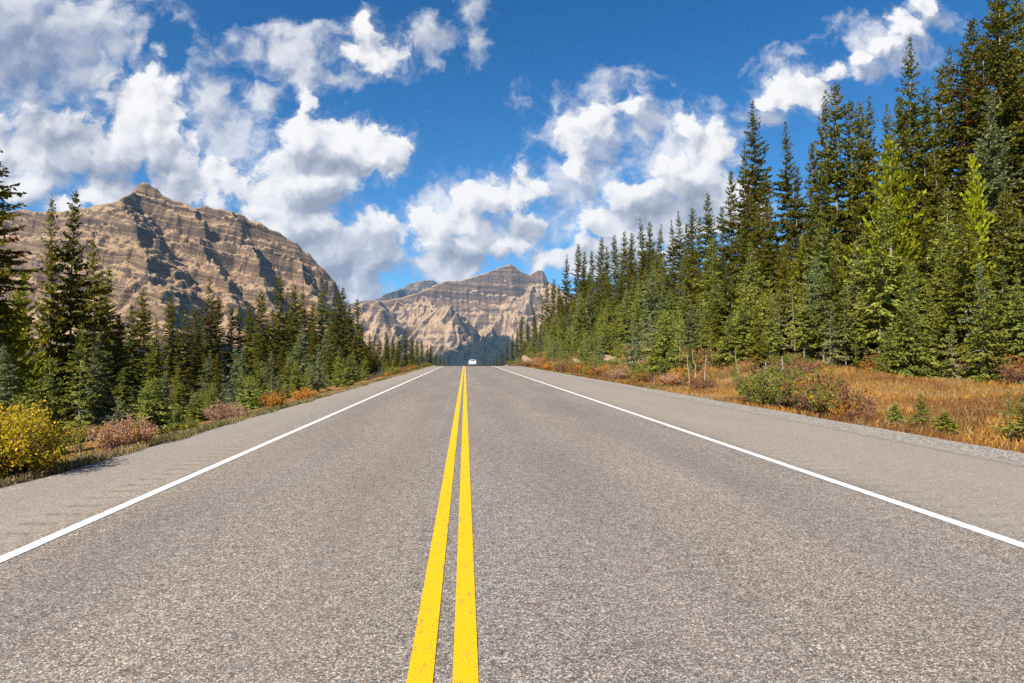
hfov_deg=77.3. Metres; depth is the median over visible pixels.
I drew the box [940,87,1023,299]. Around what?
fir tree
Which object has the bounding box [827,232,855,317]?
fir tree
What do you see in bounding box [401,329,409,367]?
spruce tree
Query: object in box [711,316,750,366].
young spruce
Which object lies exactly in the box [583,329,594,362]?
young spruce
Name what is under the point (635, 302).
fir tree
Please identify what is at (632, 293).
fir tree
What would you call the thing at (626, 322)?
fir tree
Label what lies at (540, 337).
fir tree
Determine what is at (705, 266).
spruce tree
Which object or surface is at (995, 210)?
spruce tree
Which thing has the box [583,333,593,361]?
young spruce
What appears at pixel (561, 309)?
spruce tree
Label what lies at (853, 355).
young spruce
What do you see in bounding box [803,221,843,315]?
spruce tree
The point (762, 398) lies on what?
shrub
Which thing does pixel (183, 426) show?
shrub
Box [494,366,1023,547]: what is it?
road marking
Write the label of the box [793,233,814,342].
fir tree
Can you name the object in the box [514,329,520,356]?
spruce tree
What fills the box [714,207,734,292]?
spruce tree
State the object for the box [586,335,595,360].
young spruce
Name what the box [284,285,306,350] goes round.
spruce tree
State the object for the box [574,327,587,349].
young spruce
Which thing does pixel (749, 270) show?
fir tree
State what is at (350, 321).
spruce tree
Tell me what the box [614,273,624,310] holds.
spruce tree
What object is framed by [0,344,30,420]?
fir tree
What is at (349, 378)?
young spruce
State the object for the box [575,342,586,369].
young spruce
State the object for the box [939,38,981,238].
spruce tree
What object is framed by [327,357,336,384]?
fir tree
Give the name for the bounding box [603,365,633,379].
shrub
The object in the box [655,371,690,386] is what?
shrub
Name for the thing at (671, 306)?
fir tree
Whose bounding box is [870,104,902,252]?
spruce tree
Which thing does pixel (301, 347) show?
fir tree
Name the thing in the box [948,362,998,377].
shrub
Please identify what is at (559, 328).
fir tree
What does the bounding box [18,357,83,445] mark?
young spruce
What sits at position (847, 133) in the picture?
spruce tree
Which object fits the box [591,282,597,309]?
spruce tree
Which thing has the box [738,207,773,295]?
spruce tree
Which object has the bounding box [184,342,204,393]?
spruce tree
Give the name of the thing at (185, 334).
fir tree
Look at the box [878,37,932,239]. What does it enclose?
spruce tree
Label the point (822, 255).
fir tree
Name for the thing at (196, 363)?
spruce tree
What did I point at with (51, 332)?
fir tree
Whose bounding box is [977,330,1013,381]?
young spruce
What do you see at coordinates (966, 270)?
fir tree
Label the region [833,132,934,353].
pine tree
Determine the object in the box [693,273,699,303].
fir tree
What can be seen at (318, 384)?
young spruce
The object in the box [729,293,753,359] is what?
fir tree
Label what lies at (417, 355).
spruce tree
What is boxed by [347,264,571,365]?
mountain
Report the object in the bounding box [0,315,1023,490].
ground
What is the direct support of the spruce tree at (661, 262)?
on the ground at (221, 396)
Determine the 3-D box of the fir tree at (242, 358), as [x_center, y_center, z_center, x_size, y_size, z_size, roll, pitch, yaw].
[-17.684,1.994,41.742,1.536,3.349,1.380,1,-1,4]
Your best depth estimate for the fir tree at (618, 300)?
85.06 m
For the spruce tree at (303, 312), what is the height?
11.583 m
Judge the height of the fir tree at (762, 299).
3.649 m
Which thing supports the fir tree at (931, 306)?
on the ground at (221, 396)
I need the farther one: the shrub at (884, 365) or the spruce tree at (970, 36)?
the spruce tree at (970, 36)
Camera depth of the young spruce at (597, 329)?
72.31 m
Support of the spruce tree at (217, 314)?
on the ground at (221, 396)
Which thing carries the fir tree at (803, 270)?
on the ground at (221, 396)
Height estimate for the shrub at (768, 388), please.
1.562 m
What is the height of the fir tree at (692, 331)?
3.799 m
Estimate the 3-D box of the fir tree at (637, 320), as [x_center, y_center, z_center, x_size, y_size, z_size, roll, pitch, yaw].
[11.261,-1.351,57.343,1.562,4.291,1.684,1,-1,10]
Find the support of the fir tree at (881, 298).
on the ground at (221, 396)
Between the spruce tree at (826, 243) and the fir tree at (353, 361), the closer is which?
the spruce tree at (826, 243)
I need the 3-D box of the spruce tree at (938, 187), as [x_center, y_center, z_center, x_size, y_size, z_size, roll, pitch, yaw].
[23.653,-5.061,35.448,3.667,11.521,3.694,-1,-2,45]
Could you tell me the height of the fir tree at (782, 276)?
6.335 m
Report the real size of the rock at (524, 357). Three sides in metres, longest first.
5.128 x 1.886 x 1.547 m
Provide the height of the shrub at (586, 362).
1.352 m
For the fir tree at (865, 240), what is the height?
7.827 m
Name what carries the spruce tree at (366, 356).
on the ground at (221, 396)
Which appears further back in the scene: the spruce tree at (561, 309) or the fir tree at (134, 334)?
the spruce tree at (561, 309)
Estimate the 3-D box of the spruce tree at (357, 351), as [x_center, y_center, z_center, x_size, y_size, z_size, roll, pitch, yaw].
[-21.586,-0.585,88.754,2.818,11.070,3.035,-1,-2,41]
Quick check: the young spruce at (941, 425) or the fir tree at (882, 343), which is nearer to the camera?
the young spruce at (941, 425)
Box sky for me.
[0,0,1023,303]
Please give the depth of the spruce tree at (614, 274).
124.63 m
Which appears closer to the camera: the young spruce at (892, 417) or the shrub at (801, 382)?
the young spruce at (892, 417)
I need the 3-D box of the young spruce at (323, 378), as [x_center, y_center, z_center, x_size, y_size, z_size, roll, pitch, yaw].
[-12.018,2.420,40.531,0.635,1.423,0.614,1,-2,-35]
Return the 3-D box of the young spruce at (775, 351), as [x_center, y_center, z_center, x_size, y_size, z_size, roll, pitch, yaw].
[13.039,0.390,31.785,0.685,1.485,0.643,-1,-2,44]
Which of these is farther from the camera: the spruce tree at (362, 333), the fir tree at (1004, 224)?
the spruce tree at (362, 333)
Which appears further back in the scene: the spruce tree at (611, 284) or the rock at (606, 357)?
the spruce tree at (611, 284)
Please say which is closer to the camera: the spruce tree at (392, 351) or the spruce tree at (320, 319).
the spruce tree at (320, 319)
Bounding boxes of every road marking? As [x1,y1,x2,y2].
[0,366,442,562]
[406,366,463,682]
[452,369,478,682]
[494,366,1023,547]
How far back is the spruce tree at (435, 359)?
309.57 m
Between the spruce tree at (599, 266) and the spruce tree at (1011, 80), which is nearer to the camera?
the spruce tree at (1011, 80)
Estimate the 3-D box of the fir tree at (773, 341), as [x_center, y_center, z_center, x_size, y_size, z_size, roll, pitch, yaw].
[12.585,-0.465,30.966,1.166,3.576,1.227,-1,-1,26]
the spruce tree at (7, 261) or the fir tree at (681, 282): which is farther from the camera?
the fir tree at (681, 282)
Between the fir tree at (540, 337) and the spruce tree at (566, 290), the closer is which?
the fir tree at (540, 337)
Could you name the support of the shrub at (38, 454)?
on the ground at (221, 396)
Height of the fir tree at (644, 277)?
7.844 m
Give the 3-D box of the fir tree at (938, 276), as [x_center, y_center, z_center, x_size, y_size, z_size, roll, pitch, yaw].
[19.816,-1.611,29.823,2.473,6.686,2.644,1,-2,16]
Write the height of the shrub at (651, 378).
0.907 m
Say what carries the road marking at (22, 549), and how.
on the road
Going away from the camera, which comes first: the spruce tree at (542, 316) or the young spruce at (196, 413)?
the young spruce at (196, 413)
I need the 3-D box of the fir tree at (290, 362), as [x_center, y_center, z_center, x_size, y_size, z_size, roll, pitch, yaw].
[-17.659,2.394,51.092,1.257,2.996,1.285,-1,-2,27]
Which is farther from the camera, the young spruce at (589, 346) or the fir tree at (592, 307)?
the fir tree at (592, 307)
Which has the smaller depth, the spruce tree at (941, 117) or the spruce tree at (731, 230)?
the spruce tree at (941, 117)
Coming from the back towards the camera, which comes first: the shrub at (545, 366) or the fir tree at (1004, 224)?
the shrub at (545, 366)
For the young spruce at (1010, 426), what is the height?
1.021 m
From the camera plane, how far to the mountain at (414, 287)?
8932.49 m
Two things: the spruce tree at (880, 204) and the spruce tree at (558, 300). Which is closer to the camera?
the spruce tree at (880, 204)
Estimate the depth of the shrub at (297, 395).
21.87 m
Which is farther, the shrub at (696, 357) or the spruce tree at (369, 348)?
the spruce tree at (369, 348)
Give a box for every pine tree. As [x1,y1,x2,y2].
[0,298,38,416]
[8,272,52,410]
[795,234,806,303]
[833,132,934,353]
[950,154,1003,324]
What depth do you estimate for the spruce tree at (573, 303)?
114.47 m
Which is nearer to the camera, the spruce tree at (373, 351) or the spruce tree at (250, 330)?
the spruce tree at (250, 330)
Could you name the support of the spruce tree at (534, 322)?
on the ground at (221, 396)
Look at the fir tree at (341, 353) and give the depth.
70.17 m
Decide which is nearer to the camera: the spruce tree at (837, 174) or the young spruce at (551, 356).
the spruce tree at (837, 174)
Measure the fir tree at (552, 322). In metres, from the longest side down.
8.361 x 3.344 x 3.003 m
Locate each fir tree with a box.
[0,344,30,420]
[20,194,77,428]
[28,190,102,425]
[53,322,101,424]
[60,239,117,413]
[71,333,121,433]
[90,268,134,415]
[109,368,134,419]
[121,304,150,410]
[125,386,138,414]
[140,318,171,404]
[154,371,175,420]
[166,310,200,400]
[166,365,188,407]
[195,353,218,403]
[224,353,245,399]
[228,367,247,400]
[229,348,252,386]
[262,362,275,394]
[267,352,280,388]
[281,353,295,385]
[291,323,310,378]
[292,337,304,368]
[318,331,336,372]
[319,347,327,380]
[322,348,335,385]
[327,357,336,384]
[334,345,344,371]
[351,352,358,373]
[371,358,376,372]
[374,353,380,372]
[530,335,538,352]
[535,330,541,348]
[540,320,546,344]
[544,322,550,340]
[546,324,556,345]
[547,312,557,337]
[555,319,560,341]
[557,314,563,339]
[558,316,568,346]
[560,313,571,347]
[567,292,589,350]
[568,307,574,326]
[569,299,589,347]
[583,286,596,341]
[584,294,593,330]
[591,283,606,323]
[591,321,596,346]
[594,297,614,348]
[594,299,605,330]
[597,308,612,344]
[600,282,614,324]
[609,303,615,330]
[610,303,622,341]
[610,321,619,346]
[613,280,624,326]
[615,290,631,342]
[615,293,634,347]
[624,276,638,317]
[625,279,645,340]
[629,305,642,342]
[630,284,643,321]
[631,268,659,347]
[637,269,648,317]
[641,261,667,332]
[649,291,666,347]
[654,272,668,317]
[655,258,667,306]
[659,288,678,346]
[665,290,678,341]
[670,283,700,349]
[671,250,701,336]
[672,259,701,327]
[679,304,699,354]
[693,237,729,323]
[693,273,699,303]
[695,273,727,349]
[696,287,705,317]
[702,298,726,351]
[707,279,731,334]
[719,264,740,337]
[728,242,768,337]
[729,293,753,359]
[745,307,768,364]
[758,287,769,325]
[760,295,785,364]
[764,243,798,336]
[771,244,797,311]
[773,278,801,353]
[786,230,813,320]
[789,209,843,350]
[789,281,818,358]
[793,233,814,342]
[799,257,832,350]
[807,269,839,360]
[817,259,851,363]
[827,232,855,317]
[832,240,886,361]
[832,283,864,367]
[843,195,912,357]
[846,230,877,361]
[850,276,878,368]
[870,306,894,360]
[883,258,928,356]
[891,261,927,346]
[908,203,941,341]
[915,236,958,368]
[917,187,971,343]
[919,285,944,359]
[930,209,1000,363]
[930,253,969,375]
[934,200,969,302]
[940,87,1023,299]
[958,261,1002,355]
[972,186,1023,343]
[985,249,1023,351]
[996,191,1023,308]
[998,269,1023,374]
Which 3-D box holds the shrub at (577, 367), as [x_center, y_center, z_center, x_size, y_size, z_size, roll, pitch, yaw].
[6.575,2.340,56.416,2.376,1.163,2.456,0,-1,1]
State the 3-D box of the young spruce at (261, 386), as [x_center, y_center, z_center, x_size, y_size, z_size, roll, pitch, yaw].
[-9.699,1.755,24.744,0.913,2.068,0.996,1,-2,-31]
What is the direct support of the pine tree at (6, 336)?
on the ground at (221, 396)
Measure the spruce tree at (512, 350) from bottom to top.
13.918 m
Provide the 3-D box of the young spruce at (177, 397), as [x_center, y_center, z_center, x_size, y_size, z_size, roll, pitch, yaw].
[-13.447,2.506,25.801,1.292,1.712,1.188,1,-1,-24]
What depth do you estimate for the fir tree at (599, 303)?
86.97 m
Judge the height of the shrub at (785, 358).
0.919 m
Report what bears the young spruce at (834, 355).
on the ground at (221, 396)
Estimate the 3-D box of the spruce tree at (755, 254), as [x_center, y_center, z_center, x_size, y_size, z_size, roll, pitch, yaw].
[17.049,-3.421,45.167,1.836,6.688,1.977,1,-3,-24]
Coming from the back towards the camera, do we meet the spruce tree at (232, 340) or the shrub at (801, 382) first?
the spruce tree at (232, 340)
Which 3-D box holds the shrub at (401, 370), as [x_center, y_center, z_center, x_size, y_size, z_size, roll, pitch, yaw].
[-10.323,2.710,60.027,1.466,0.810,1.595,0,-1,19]
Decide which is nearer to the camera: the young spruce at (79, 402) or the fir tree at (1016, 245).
the young spruce at (79, 402)
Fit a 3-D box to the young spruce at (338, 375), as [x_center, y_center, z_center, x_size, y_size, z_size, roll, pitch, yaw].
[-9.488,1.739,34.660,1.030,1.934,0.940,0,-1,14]
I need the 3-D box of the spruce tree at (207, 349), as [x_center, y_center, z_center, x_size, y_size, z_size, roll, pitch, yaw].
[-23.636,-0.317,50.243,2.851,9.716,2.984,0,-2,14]
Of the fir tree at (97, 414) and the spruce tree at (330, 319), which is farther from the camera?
the spruce tree at (330, 319)
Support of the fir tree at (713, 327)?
on the ground at (221, 396)
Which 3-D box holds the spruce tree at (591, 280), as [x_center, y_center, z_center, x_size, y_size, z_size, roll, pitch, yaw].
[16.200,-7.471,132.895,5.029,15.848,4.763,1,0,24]
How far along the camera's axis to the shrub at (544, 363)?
74.20 m
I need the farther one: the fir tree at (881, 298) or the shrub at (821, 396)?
the fir tree at (881, 298)
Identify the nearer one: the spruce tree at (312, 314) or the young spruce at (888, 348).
the young spruce at (888, 348)
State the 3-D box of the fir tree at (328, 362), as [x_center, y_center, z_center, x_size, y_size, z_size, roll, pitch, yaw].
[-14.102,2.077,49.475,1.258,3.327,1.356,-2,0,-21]
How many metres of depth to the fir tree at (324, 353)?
53.33 m
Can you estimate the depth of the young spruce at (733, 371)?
28.49 m
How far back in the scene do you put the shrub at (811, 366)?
27.75 m
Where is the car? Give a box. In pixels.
[468,360,476,365]
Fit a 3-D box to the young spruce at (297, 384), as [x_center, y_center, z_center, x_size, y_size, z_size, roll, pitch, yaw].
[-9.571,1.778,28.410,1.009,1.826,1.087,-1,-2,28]
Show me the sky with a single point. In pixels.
(397, 143)
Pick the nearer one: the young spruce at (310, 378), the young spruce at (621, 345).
the young spruce at (310, 378)
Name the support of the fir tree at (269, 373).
on the ground at (221, 396)
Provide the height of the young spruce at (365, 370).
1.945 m
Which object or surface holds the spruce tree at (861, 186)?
on the ground at (221, 396)
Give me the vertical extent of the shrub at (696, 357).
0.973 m
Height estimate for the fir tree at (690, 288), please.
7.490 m
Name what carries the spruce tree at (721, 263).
on the ground at (221, 396)
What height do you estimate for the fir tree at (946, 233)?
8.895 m
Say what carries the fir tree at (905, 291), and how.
on the ground at (221, 396)
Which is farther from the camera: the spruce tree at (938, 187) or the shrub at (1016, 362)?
the spruce tree at (938, 187)
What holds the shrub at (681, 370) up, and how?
on the ground at (221, 396)
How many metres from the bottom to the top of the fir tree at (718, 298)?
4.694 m
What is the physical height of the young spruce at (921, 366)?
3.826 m
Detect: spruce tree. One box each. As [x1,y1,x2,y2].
[0,150,44,392]
[56,349,93,426]
[104,316,140,413]
[124,289,162,404]
[157,298,181,397]
[163,327,180,371]
[184,307,204,363]
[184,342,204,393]
[185,327,205,399]
[191,276,229,389]
[209,297,230,392]
[212,353,224,398]
[220,308,241,381]
[223,308,250,379]
[240,302,259,380]
[246,289,271,370]
[251,325,272,388]
[251,332,264,384]
[259,305,282,382]
[267,275,293,385]
[276,346,285,385]
[283,313,296,373]
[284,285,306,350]
[292,286,316,367]
[304,323,320,371]
[305,303,316,359]
[306,283,336,364]
[322,300,346,358]
[325,327,335,363]
[329,285,353,370]
[334,286,353,367]
[344,304,359,368]
[346,299,368,365]
[359,327,369,372]
[361,344,371,372]
[367,333,376,373]
[370,341,375,362]
[374,335,383,369]
[381,330,391,363]
[383,346,388,366]
[388,342,396,366]
[389,337,398,365]
[395,334,402,358]
[395,344,399,367]
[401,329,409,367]
[407,334,416,364]
[409,344,414,364]
[413,340,420,367]
[418,339,425,364]
[424,344,429,362]
[428,344,433,363]
[433,350,438,365]
[504,342,508,361]
[510,335,514,360]
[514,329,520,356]
[518,316,525,355]
[524,319,530,345]
[529,308,537,347]
[537,296,544,334]
[541,282,551,330]
[547,279,556,325]
[554,285,563,320]
[556,254,573,318]
[558,296,564,315]
[558,305,563,324]
[568,244,585,308]
[568,296,576,325]
[570,280,581,326]
[572,266,587,310]
[577,289,585,310]
[580,251,588,282]
[586,268,594,304]
[586,276,597,307]
[588,251,596,301]
[589,273,605,329]
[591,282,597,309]
[592,237,605,305]
[595,270,608,312]
[599,248,611,295]
[599,271,613,312]
[607,277,614,301]
[609,235,621,305]
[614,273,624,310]
[615,232,630,307]
[623,248,640,306]
[623,259,637,315]
[625,233,638,287]
[632,258,638,290]
[633,219,648,286]
[634,249,651,299]
[644,221,657,275]
[650,224,669,269]
[653,253,662,283]
[653,254,674,316]
[656,254,667,309]
[660,265,676,309]
[664,220,680,300]
[671,211,685,296]
[676,224,692,295]
[682,206,701,273]
[682,241,703,292]
[693,215,705,278]
[695,193,719,273]
[695,271,703,305]
[698,258,710,306]
[705,231,719,279]
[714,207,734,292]
[715,251,733,318]
[717,171,738,301]
[719,100,780,307]
[726,140,759,314]
[728,186,765,321]
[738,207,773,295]
[747,248,760,298]
[755,200,790,314]
[756,172,780,295]
[766,121,803,289]
[776,259,796,327]
[780,166,812,269]
[792,166,849,342]
[797,143,820,251]
[798,90,845,238]
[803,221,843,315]
[808,81,867,295]
[831,100,871,242]
[838,99,882,305]
[840,200,870,309]
[845,188,871,294]
[848,95,882,257]
[868,178,907,309]
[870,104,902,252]
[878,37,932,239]
[888,92,918,255]
[901,84,955,271]
[909,63,960,231]
[914,147,963,277]
[915,45,961,223]
[938,18,986,238]
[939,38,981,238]
[952,32,1023,253]
[956,0,1023,243]
[956,0,1023,281]
[969,171,1021,282]
[998,20,1023,276]
[1003,0,1023,283]
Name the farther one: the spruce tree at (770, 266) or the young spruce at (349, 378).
the spruce tree at (770, 266)
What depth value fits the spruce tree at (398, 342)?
165.20 m
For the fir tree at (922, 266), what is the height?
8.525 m
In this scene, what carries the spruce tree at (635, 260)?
on the ground at (221, 396)
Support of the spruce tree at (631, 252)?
on the ground at (221, 396)
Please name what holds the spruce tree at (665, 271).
on the ground at (221, 396)
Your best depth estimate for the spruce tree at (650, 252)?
97.02 m
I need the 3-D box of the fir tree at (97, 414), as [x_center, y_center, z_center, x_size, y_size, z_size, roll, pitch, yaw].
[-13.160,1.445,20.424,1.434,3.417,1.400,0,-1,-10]
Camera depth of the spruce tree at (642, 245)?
98.84 m
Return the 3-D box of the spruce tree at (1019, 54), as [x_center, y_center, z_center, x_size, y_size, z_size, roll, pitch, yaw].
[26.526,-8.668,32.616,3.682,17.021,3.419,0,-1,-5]
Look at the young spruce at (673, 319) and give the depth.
40.11 m
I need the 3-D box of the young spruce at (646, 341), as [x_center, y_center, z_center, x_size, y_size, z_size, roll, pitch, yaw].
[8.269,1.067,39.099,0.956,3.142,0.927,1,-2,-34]
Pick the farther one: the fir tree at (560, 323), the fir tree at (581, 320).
the fir tree at (560, 323)
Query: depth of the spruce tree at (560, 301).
149.19 m
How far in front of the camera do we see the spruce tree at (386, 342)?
129.84 m
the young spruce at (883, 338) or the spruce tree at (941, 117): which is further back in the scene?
the spruce tree at (941, 117)
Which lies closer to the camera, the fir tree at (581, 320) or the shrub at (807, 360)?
the shrub at (807, 360)
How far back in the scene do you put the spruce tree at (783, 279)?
38.98 m
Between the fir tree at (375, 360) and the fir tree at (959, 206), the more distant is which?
the fir tree at (375, 360)
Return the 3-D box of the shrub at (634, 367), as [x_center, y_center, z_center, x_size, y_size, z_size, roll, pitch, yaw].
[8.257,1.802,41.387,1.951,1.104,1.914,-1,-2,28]
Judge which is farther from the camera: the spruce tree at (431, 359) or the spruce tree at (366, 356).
the spruce tree at (431, 359)
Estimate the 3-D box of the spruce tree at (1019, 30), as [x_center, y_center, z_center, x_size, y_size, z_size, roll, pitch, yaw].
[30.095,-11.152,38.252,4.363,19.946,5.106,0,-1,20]
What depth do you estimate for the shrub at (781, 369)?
25.89 m
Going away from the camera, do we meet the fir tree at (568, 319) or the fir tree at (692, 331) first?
the fir tree at (692, 331)
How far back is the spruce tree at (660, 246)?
94.85 m
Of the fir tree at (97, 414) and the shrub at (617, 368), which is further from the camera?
the shrub at (617, 368)
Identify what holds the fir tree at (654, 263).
on the ground at (221, 396)
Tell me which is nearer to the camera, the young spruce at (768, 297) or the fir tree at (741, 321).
the fir tree at (741, 321)
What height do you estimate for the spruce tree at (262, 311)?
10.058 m
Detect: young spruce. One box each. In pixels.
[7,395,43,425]
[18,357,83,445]
[60,360,101,452]
[102,397,126,429]
[128,376,181,435]
[167,405,185,429]
[168,384,188,418]
[182,392,209,422]
[202,382,222,411]
[203,383,220,417]
[214,349,246,413]
[230,375,262,410]
[249,360,270,407]
[275,350,299,398]
[285,361,308,397]
[304,344,332,392]
[304,366,320,390]
[320,362,329,385]
[320,369,327,388]
[326,356,346,387]
[338,355,361,386]
[359,357,371,380]
[544,347,552,358]
[548,338,558,360]
[560,340,566,356]
[562,327,572,350]
[565,341,578,358]
[569,342,575,359]
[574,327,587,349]
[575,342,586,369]
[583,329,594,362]
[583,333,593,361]
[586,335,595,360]
[587,325,615,363]
[590,331,605,363]
[591,332,599,347]
[593,317,603,345]
[613,340,620,361]
[616,323,626,347]
[618,315,641,368]
[636,319,645,357]
[637,317,657,361]
[638,333,654,369]
[640,309,680,376]
[646,311,665,357]
[652,358,668,379]
[657,346,680,374]
[665,311,678,350]
[669,313,687,368]
[670,309,686,348]
[680,374,688,385]
[683,338,703,373]
[693,310,712,353]
[694,294,704,348]
[703,327,715,365]
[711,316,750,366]
[713,283,768,358]
[729,363,740,379]
[743,371,759,401]
[752,365,776,403]
[760,329,768,358]
[762,280,775,319]
[766,336,780,357]
[768,291,795,354]
[783,276,808,354]
[805,328,828,359]
[819,300,852,366]
[827,316,869,362]
[850,339,862,367]
[867,337,903,373]
[875,319,895,367]
[884,301,955,378]
[886,402,912,424]
[904,393,934,426]
[911,315,923,344]
[918,306,963,377]
[931,409,969,433]
[939,324,963,378]
[956,333,999,382]
[961,274,1008,382]
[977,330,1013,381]
[988,391,1023,441]
[991,298,1009,354]
[997,397,1023,443]
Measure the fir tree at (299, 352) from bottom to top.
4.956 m
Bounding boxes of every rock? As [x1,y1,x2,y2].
[522,355,530,361]
[599,354,623,362]
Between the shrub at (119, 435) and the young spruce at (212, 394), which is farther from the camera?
the young spruce at (212, 394)
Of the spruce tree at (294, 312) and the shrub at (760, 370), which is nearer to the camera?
the shrub at (760, 370)
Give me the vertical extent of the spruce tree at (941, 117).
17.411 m
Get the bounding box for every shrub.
[0,392,64,478]
[0,397,108,477]
[79,413,159,450]
[166,416,198,432]
[202,396,250,420]
[257,391,288,407]
[288,386,317,399]
[384,367,399,373]
[399,367,407,372]
[529,357,549,363]
[532,361,544,367]
[536,358,559,367]
[540,361,555,369]
[553,359,577,371]
[554,361,579,370]
[573,362,589,371]
[577,359,596,366]
[582,362,599,373]
[584,367,597,376]
[589,357,615,366]
[591,362,620,376]
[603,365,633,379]
[607,346,625,357]
[607,356,623,368]
[608,362,635,373]
[623,366,654,378]
[628,362,646,372]
[628,370,656,381]
[629,372,648,381]
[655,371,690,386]
[668,365,698,384]
[681,347,704,367]
[681,374,717,389]
[691,351,707,364]
[698,346,720,357]
[727,366,786,404]
[745,360,836,408]
[746,358,801,374]
[752,372,793,408]
[761,363,800,376]
[766,340,799,354]
[767,352,801,366]
[775,372,856,408]
[777,366,840,410]
[781,367,851,389]
[787,355,816,364]
[787,356,823,372]
[790,377,886,417]
[790,381,858,415]
[825,351,851,363]
[826,397,859,418]
[840,404,878,420]
[858,352,883,369]
[873,354,913,373]
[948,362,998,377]
[987,356,1023,383]
[997,353,1023,376]
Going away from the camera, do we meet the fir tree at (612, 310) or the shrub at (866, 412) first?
the shrub at (866, 412)
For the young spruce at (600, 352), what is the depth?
53.21 m
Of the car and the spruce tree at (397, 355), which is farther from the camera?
the spruce tree at (397, 355)
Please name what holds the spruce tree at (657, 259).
on the ground at (221, 396)
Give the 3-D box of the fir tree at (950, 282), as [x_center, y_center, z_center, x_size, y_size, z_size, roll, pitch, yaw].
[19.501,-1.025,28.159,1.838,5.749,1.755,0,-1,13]
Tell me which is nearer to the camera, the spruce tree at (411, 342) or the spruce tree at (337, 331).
the spruce tree at (337, 331)
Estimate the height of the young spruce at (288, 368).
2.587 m
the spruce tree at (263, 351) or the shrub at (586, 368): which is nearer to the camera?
the spruce tree at (263, 351)
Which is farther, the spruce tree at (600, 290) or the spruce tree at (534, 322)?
the spruce tree at (534, 322)
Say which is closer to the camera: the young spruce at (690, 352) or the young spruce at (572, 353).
the young spruce at (690, 352)
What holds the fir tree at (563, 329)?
on the ground at (221, 396)
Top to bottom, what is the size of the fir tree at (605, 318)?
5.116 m
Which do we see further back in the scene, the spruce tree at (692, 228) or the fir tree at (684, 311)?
the spruce tree at (692, 228)
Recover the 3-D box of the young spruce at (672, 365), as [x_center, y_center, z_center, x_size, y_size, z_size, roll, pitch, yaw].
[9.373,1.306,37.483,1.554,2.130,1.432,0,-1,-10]
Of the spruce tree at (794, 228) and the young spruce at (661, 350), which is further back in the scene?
the spruce tree at (794, 228)
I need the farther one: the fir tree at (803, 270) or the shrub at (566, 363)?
the shrub at (566, 363)
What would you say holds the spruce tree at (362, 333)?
on the ground at (221, 396)
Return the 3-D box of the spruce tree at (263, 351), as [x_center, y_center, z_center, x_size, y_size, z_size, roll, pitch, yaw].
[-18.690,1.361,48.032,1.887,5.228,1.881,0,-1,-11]
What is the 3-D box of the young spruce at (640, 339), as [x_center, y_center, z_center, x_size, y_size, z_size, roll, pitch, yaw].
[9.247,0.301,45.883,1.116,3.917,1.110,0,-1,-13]
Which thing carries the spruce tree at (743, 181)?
on the ground at (221, 396)
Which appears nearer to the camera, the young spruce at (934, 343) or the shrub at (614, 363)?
the young spruce at (934, 343)
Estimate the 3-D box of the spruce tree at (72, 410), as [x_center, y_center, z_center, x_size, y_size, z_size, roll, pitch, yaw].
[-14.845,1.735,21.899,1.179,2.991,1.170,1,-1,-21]
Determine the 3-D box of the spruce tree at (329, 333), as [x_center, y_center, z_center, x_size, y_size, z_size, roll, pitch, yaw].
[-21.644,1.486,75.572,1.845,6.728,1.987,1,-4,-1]
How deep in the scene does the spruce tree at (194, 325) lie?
52.37 m
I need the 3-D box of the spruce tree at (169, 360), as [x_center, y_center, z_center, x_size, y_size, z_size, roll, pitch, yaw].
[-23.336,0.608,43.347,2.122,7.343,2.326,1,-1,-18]
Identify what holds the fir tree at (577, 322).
on the ground at (221, 396)
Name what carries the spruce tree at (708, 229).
on the ground at (221, 396)
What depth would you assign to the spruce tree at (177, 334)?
65.76 m
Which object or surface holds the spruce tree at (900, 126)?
on the ground at (221, 396)
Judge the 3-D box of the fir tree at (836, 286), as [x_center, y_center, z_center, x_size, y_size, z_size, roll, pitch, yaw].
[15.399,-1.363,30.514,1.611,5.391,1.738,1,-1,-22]
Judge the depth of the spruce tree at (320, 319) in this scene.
78.75 m
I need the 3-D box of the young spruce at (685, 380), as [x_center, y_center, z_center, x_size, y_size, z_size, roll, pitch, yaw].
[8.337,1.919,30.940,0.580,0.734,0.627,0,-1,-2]
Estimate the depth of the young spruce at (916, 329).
28.57 m
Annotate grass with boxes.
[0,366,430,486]
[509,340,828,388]
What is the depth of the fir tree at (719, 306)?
38.93 m
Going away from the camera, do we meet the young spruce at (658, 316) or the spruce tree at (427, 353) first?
the young spruce at (658, 316)
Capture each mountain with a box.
[0,182,421,393]
[345,280,437,310]
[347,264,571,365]
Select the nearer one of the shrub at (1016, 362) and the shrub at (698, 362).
the shrub at (1016, 362)
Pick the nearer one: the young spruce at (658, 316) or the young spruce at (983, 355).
the young spruce at (983, 355)
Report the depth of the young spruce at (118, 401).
12.14 m
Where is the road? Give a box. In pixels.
[0,366,1023,682]
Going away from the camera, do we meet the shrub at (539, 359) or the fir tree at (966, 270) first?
the fir tree at (966, 270)
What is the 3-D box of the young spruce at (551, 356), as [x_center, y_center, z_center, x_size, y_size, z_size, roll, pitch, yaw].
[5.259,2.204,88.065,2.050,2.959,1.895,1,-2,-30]
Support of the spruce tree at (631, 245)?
on the ground at (221, 396)
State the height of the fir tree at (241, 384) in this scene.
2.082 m
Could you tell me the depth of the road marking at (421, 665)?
3.93 m
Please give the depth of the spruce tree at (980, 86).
35.95 m
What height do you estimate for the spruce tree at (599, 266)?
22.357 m
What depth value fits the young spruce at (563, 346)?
80.43 m

